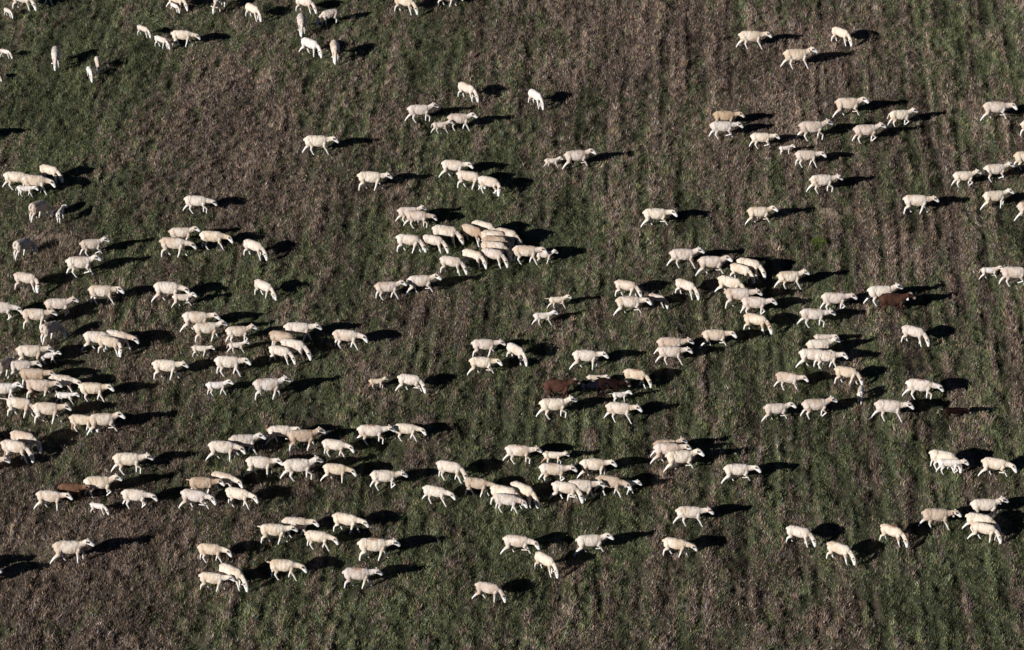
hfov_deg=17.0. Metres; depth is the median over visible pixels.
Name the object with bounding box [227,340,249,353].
lamb
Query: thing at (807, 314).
sheep
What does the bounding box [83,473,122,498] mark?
sheep
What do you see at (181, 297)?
lamb
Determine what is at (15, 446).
sheep
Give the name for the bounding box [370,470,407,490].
sheep
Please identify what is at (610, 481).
sheep
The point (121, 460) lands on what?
sheep
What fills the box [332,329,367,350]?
sheep
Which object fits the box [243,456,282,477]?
sheep
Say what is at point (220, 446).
sheep
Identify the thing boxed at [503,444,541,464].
sheep
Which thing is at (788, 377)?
sheep
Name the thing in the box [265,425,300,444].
sheep
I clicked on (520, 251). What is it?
sheep
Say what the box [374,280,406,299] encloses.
sheep
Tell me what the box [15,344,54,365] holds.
sheep
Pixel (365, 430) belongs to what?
sheep
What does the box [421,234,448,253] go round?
sheep
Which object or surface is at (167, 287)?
sheep
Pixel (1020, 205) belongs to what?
sheep
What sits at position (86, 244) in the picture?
sheep
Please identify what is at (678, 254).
sheep
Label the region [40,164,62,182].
sheep
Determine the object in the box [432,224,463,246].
sheep
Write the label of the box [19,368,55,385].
sheep
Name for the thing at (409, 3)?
sheep
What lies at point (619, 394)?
lamb
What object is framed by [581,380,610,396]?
lamb
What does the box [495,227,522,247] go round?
sheep
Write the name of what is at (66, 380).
sheep
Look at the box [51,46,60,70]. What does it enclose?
sheep
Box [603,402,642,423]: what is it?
sheep
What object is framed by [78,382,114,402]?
sheep
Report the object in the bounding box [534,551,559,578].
sheep
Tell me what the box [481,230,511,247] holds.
sheep
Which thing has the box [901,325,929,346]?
sheep
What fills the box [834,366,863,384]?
sheep
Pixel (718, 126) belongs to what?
sheep
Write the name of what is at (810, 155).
sheep
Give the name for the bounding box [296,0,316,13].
sheep
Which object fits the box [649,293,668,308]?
lamb
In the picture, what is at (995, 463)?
sheep
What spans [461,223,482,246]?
sheep
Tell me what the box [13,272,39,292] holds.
sheep
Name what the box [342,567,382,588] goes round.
sheep
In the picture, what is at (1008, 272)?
sheep
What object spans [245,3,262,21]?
sheep
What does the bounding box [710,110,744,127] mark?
sheep
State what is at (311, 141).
sheep
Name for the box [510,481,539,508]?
sheep
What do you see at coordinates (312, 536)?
sheep
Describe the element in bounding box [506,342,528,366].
sheep
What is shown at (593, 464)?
sheep
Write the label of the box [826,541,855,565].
sheep
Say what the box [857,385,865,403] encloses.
lamb
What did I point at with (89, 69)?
lamb
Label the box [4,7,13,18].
lamb
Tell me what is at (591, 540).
sheep
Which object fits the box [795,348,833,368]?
sheep
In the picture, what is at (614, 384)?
sheep
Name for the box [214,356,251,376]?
sheep
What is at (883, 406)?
sheep
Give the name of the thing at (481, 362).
sheep
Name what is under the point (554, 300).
lamb
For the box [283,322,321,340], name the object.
sheep
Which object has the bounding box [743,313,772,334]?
sheep
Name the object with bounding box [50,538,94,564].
sheep
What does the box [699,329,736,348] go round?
sheep
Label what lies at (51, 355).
lamb
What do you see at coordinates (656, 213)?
sheep
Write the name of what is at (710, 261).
sheep
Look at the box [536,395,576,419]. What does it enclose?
sheep
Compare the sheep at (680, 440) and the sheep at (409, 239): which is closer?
the sheep at (680, 440)
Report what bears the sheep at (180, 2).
on the ground at (704, 476)
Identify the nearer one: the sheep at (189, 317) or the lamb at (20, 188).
the sheep at (189, 317)
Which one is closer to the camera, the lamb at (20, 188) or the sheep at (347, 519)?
the sheep at (347, 519)
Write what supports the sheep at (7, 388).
on the ground at (704, 476)
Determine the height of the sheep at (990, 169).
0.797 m
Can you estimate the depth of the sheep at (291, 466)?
110.85 m
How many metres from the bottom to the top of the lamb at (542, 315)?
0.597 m
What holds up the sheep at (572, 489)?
on the ground at (704, 476)
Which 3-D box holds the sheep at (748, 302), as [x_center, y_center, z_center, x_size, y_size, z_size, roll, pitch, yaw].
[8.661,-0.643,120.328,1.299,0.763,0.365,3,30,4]
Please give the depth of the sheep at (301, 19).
140.24 m
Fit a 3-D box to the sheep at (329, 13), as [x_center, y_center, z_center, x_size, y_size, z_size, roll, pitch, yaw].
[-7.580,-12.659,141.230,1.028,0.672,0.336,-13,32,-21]
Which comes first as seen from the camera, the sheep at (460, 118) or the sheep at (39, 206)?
the sheep at (39, 206)
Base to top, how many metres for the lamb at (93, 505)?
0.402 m
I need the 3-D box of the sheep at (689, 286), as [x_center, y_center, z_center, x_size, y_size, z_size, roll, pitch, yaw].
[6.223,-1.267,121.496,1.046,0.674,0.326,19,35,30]
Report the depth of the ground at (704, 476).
119.81 m
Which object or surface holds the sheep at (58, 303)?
on the ground at (704, 476)
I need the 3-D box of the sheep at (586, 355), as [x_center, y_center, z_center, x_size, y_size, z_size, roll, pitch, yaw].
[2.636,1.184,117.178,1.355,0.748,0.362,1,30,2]
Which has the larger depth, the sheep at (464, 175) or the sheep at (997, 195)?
the sheep at (464, 175)
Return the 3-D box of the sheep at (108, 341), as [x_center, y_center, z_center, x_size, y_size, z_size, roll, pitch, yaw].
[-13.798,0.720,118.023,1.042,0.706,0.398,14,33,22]
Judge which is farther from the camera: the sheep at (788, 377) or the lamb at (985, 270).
the lamb at (985, 270)
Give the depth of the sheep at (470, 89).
134.99 m
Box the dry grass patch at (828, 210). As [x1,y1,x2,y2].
[820,207,836,218]
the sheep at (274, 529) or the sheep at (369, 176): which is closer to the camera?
the sheep at (274, 529)
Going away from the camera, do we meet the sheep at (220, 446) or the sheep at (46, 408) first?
the sheep at (220, 446)
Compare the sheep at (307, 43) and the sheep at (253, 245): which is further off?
the sheep at (307, 43)
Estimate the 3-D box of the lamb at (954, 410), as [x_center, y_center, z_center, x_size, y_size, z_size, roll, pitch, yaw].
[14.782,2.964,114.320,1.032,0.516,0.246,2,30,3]
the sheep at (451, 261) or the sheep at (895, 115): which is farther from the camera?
the sheep at (895, 115)
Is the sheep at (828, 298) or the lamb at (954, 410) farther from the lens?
the sheep at (828, 298)
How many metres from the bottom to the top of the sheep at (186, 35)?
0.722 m
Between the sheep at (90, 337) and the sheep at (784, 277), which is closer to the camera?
the sheep at (90, 337)
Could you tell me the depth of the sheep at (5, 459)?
111.14 m
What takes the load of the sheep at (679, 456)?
on the ground at (704, 476)
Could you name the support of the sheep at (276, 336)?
on the ground at (704, 476)
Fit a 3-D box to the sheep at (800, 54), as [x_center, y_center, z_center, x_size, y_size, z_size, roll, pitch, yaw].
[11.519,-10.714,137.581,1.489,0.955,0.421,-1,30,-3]
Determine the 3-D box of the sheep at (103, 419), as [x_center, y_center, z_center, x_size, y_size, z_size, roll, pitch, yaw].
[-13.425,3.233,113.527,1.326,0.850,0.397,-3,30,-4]
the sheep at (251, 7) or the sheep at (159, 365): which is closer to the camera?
the sheep at (159, 365)
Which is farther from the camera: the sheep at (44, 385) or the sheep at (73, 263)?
the sheep at (73, 263)
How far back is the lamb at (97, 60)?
137.36 m
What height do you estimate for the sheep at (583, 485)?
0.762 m
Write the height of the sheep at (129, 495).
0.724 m
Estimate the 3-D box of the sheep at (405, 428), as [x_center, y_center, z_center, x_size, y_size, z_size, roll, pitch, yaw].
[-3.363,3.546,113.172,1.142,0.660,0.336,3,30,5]
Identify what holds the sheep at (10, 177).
on the ground at (704, 476)
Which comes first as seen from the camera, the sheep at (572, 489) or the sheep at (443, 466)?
the sheep at (572, 489)
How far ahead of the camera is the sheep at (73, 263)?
122.58 m
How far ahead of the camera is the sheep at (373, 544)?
106.86 m
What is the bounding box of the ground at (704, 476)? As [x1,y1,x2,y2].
[0,0,1023,649]
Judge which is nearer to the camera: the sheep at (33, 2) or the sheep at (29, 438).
the sheep at (29, 438)
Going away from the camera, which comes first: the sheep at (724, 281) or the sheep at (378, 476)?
the sheep at (378, 476)
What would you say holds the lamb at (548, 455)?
on the ground at (704, 476)
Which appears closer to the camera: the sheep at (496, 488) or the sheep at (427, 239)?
the sheep at (496, 488)
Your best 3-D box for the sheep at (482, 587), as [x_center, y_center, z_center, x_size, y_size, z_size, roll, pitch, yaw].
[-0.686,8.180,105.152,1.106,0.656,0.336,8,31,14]
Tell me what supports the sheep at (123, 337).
on the ground at (704, 476)
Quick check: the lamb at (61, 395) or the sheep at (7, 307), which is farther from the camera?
the sheep at (7, 307)
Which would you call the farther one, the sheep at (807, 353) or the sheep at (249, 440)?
the sheep at (807, 353)
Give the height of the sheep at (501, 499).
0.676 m
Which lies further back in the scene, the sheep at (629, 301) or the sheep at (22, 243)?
the sheep at (22, 243)
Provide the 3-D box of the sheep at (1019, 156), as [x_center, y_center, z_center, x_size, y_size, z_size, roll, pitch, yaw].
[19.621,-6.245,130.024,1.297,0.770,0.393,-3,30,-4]
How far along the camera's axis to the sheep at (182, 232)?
124.69 m
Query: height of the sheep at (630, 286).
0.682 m
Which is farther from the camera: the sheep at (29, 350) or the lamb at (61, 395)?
the sheep at (29, 350)
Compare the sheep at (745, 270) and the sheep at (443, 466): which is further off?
the sheep at (745, 270)
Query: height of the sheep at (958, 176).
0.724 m
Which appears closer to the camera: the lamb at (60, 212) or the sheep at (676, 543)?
the sheep at (676, 543)
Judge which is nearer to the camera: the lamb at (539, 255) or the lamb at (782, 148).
the lamb at (539, 255)
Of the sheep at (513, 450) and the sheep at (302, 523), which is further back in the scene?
the sheep at (513, 450)
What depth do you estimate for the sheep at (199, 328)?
118.63 m
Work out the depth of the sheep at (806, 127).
131.87 m
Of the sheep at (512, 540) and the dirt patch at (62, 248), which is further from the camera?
the dirt patch at (62, 248)
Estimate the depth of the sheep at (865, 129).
131.73 m
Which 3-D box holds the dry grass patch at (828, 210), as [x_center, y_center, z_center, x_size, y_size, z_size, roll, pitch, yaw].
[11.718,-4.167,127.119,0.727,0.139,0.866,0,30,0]
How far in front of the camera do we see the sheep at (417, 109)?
133.28 m
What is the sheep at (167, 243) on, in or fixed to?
on the ground at (704, 476)
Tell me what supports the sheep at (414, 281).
on the ground at (704, 476)
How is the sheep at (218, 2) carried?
on the ground at (704, 476)
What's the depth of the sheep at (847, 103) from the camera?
133.62 m
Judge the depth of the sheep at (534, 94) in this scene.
134.49 m
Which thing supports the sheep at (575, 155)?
on the ground at (704, 476)
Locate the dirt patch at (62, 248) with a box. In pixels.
[35,232,80,261]
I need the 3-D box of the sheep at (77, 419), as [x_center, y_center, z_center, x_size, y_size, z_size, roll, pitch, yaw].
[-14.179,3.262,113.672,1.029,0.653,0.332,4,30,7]
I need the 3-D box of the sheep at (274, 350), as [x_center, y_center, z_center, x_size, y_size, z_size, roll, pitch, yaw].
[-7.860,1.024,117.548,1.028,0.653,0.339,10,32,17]
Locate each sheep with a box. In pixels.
[0,301,22,319]
[0,357,20,376]
[0,381,23,401]
[0,439,34,463]
[0,455,10,473]
[1,397,35,418]
[2,171,33,189]
[7,360,41,379]
[10,430,41,453]
[12,0,36,10]
[13,238,37,260]
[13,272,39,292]
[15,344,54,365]
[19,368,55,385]
[21,308,57,328]
[22,175,55,194]
[24,379,62,400]
[29,200,52,222]
[32,402,71,424]
[34,490,72,510]
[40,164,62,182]
[40,321,66,344]
[44,296,78,318]
[49,374,81,392]
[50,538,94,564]
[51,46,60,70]
[58,483,92,502]
[65,254,101,277]
[69,414,98,433]
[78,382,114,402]
[79,236,109,256]
[81,331,115,351]
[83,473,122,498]
[87,411,125,435]
[88,285,124,305]
[98,335,122,356]
[105,329,139,349]
[111,452,153,475]
[121,489,157,509]
[151,281,190,302]
[152,359,188,380]
[159,237,196,257]
[166,0,187,10]
[168,226,200,240]
[171,30,200,46]
[178,489,216,508]
[180,311,220,332]
[183,195,217,213]
[186,477,224,497]
[193,319,227,342]
[197,543,231,563]
[198,572,235,590]
[199,231,233,250]
[205,440,245,461]
[211,0,225,13]
[211,471,242,490]
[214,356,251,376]
[219,562,248,591]
[225,323,257,341]
[225,487,258,509]
[228,432,266,455]
[243,239,267,260]
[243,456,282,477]
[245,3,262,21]
[253,375,291,400]
[254,279,276,300]
[257,523,297,544]
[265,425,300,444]
[267,559,307,580]
[269,330,298,352]
[269,345,295,364]
[280,338,311,361]
[280,455,323,481]
[281,517,319,537]
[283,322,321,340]
[287,427,325,450]
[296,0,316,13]
[297,13,305,36]
[299,37,322,57]
[302,135,338,155]
[304,530,338,551]
[316,9,338,25]
[320,463,356,482]
[322,439,354,458]
[330,39,339,64]
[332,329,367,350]
[332,512,369,534]
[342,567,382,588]
[355,424,395,445]
[357,171,392,190]
[357,538,400,560]
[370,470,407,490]
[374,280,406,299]
[393,423,426,442]
[394,0,418,15]
[395,205,426,223]
[395,373,426,393]
[396,234,426,253]
[403,210,437,228]
[405,102,438,122]
[405,273,441,295]
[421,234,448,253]
[422,485,455,506]
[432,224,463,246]
[436,460,467,483]
[438,0,462,6]
[439,159,473,177]
[439,255,467,275]
[447,112,477,130]
[456,170,485,188]
[458,82,479,102]
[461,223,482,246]
[462,248,486,268]
[464,477,494,496]
[467,356,502,375]
[471,339,505,356]
[472,220,495,237]
[472,581,506,602]
[477,175,500,196]
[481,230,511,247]
[481,241,511,261]
[481,247,508,268]
[482,235,512,254]
[490,484,523,508]
[493,493,527,512]
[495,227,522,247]
[500,534,539,554]
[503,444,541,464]
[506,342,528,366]
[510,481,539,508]
[512,245,547,264]
[528,89,545,109]
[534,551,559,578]
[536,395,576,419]
[539,463,577,483]
[542,377,580,397]
[549,480,583,503]
[562,148,596,169]
[567,479,605,500]
[569,349,608,369]
[574,532,613,555]
[577,458,617,478]
[592,378,630,396]
[594,474,631,496]
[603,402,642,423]
[613,296,651,315]
[614,279,642,296]
[623,368,651,388]
[640,208,677,227]
[650,437,687,458]
[650,442,692,464]
[654,337,693,355]
[655,346,692,365]
[662,537,697,557]
[663,448,704,471]
[667,246,704,268]
[673,506,713,526]
[675,278,699,299]
[695,255,732,276]
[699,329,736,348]
[709,121,743,139]
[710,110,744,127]
[714,275,744,293]
[721,463,761,483]
[724,287,762,308]
[730,263,754,283]
[736,30,771,49]
[736,257,765,279]
[740,296,777,314]
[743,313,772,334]
[745,205,778,224]
[749,132,779,148]
[762,402,796,421]
[774,268,809,289]
[774,371,808,391]
[780,46,817,68]
[786,525,816,547]
[795,118,833,140]
[795,150,826,167]
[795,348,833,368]
[796,308,835,327]
[800,395,837,419]
[806,174,842,191]
[806,336,840,349]
[813,350,848,369]
[820,292,857,309]
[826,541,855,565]
[831,26,852,46]
[832,97,868,117]
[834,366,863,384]
[852,122,886,143]
[864,283,902,305]
[871,399,914,422]
[878,291,915,314]
[879,523,908,547]
[887,107,917,127]
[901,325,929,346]
[902,378,943,399]
[903,194,938,213]
[918,508,961,529]
[929,449,961,473]
[951,169,981,185]
[962,512,1000,533]
[967,522,1001,543]
[970,496,1008,516]
[978,457,1016,476]
[980,101,1017,121]
[980,188,1014,209]
[981,161,1014,182]
[999,266,1023,286]
[1013,151,1023,170]
[1014,201,1023,220]
[1020,120,1023,136]
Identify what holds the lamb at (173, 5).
on the ground at (704, 476)
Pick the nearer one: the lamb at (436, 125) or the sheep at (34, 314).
the sheep at (34, 314)
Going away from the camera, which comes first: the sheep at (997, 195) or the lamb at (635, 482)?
the lamb at (635, 482)
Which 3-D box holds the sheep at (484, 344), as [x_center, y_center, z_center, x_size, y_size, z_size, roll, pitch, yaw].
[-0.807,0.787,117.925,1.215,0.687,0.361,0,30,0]
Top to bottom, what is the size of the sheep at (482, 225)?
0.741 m
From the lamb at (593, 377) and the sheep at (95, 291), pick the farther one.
the sheep at (95, 291)
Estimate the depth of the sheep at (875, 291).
120.77 m
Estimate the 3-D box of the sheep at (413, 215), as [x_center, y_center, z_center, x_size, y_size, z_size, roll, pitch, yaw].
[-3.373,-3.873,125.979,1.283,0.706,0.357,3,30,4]
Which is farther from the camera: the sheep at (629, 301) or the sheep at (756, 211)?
the sheep at (756, 211)
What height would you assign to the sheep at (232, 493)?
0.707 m
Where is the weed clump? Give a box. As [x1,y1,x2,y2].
[810,237,827,247]
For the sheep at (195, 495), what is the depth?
109.37 m
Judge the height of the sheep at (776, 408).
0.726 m
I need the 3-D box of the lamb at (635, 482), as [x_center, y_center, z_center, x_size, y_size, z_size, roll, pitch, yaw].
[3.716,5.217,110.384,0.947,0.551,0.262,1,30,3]
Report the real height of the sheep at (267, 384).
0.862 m
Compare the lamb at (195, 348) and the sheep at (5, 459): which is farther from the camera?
the lamb at (195, 348)
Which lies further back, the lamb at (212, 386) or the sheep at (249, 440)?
the lamb at (212, 386)
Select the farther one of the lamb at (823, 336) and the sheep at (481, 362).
the lamb at (823, 336)
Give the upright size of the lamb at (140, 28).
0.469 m
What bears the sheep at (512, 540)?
on the ground at (704, 476)
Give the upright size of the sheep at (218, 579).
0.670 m
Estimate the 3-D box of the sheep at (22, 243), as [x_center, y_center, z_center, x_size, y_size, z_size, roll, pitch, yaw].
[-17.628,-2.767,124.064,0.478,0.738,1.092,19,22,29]
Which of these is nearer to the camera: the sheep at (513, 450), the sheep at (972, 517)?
the sheep at (972, 517)
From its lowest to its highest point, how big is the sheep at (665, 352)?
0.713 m
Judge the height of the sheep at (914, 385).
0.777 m
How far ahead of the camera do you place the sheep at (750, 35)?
139.00 m
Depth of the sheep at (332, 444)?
112.13 m
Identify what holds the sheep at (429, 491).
on the ground at (704, 476)
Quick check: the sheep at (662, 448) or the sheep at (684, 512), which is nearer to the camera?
the sheep at (684, 512)
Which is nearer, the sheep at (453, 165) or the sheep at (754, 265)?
the sheep at (754, 265)
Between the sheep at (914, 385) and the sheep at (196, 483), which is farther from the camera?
the sheep at (914, 385)
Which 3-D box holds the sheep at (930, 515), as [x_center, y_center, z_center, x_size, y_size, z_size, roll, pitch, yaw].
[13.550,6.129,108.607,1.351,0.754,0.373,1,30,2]
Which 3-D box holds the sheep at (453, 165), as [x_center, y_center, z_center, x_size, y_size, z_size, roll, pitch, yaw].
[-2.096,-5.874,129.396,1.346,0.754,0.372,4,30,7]
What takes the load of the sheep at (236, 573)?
on the ground at (704, 476)
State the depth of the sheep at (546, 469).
110.73 m
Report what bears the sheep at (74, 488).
on the ground at (704, 476)
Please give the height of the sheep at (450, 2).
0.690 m
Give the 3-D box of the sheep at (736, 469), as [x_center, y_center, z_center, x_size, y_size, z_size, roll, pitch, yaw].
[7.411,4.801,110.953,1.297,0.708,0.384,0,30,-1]
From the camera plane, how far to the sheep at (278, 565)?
105.95 m
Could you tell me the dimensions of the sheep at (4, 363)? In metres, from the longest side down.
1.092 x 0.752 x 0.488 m
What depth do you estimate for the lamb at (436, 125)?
132.56 m
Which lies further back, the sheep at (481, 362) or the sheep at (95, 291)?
the sheep at (95, 291)
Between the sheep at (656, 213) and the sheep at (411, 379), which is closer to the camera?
the sheep at (411, 379)
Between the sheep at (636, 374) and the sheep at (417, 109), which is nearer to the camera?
the sheep at (636, 374)
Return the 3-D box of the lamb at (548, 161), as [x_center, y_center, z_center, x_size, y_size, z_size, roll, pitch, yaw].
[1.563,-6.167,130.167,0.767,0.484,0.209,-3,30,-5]
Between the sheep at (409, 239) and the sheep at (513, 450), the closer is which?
the sheep at (513, 450)
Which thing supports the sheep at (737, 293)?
on the ground at (704, 476)
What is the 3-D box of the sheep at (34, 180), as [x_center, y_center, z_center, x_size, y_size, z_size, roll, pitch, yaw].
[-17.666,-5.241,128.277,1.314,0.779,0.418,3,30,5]
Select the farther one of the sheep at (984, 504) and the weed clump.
the weed clump
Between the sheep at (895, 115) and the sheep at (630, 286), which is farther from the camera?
the sheep at (895, 115)
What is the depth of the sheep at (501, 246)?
123.67 m
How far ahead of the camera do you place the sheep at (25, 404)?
114.28 m
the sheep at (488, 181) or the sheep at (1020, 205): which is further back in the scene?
the sheep at (488, 181)
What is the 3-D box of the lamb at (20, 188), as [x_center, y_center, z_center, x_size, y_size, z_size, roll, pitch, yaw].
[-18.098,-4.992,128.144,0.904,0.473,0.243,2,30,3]
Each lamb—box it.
[0,48,12,58]
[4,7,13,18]
[15,185,38,196]
[40,350,61,364]
[55,392,79,404]
[56,204,67,223]
[86,66,94,82]
[90,502,108,514]
[94,56,100,72]
[137,25,150,37]
[154,35,169,49]
[171,2,180,13]
[171,292,196,307]
[191,345,214,357]
[206,379,233,396]
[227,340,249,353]
[368,376,388,388]
[431,120,453,133]
[532,310,558,325]
[535,249,558,262]
[541,451,569,463]
[544,156,562,167]
[544,294,571,308]
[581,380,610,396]
[586,374,609,380]
[611,390,632,401]
[614,479,641,494]
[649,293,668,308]
[779,144,795,153]
[814,334,838,346]
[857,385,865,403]
[936,458,968,474]
[942,407,971,420]
[979,265,1002,278]
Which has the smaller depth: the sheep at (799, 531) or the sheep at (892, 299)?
the sheep at (799, 531)
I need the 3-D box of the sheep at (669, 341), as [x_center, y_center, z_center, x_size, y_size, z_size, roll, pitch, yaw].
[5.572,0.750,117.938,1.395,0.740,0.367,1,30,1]
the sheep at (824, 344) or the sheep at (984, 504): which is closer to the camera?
the sheep at (984, 504)
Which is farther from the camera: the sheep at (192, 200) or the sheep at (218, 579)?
the sheep at (192, 200)
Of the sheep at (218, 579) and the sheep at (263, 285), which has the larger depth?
the sheep at (263, 285)
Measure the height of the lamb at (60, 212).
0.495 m
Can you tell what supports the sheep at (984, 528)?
on the ground at (704, 476)
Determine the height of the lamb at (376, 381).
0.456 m
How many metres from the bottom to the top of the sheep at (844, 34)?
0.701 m
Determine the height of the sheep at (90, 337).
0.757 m
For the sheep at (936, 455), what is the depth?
111.42 m
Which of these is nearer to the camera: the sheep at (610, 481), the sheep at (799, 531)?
the sheep at (799, 531)
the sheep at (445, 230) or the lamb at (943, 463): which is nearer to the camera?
the lamb at (943, 463)
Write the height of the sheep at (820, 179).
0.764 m
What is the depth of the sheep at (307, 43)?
138.47 m
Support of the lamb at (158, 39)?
on the ground at (704, 476)
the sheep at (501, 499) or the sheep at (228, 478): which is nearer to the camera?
the sheep at (501, 499)
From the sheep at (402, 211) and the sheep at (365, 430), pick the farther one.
the sheep at (402, 211)
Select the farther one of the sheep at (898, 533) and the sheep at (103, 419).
the sheep at (103, 419)
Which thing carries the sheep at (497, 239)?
on the ground at (704, 476)
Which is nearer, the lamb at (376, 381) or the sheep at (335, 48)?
the lamb at (376, 381)
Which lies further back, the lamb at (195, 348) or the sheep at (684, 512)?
the lamb at (195, 348)
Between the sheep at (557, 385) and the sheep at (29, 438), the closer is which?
the sheep at (29, 438)
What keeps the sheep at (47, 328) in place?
on the ground at (704, 476)
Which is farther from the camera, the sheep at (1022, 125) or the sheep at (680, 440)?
the sheep at (1022, 125)
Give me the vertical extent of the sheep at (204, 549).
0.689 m
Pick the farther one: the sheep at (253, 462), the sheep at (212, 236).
the sheep at (212, 236)
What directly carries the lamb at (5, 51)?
on the ground at (704, 476)
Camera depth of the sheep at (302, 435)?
112.47 m
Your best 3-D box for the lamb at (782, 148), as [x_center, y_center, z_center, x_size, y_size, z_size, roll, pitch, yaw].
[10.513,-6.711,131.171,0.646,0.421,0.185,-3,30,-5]
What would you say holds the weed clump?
on the ground at (704, 476)
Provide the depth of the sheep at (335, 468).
110.83 m
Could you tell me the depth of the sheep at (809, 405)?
114.22 m
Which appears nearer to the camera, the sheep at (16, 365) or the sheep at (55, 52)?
the sheep at (16, 365)
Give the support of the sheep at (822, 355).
on the ground at (704, 476)
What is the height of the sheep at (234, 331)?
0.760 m
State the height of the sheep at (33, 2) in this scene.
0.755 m
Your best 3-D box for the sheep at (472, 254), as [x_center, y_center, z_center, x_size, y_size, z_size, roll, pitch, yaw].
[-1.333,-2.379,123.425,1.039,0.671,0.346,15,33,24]
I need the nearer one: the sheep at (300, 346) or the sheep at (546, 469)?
the sheep at (546, 469)
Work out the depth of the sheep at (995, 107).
133.37 m
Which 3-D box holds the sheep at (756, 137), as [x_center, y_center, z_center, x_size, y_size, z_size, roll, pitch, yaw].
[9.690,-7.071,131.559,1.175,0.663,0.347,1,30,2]
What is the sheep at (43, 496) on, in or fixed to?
on the ground at (704, 476)
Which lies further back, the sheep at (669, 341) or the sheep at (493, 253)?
the sheep at (493, 253)
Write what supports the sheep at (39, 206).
on the ground at (704, 476)
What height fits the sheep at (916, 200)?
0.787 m
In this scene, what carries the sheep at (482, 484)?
on the ground at (704, 476)
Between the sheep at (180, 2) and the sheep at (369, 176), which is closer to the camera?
the sheep at (369, 176)

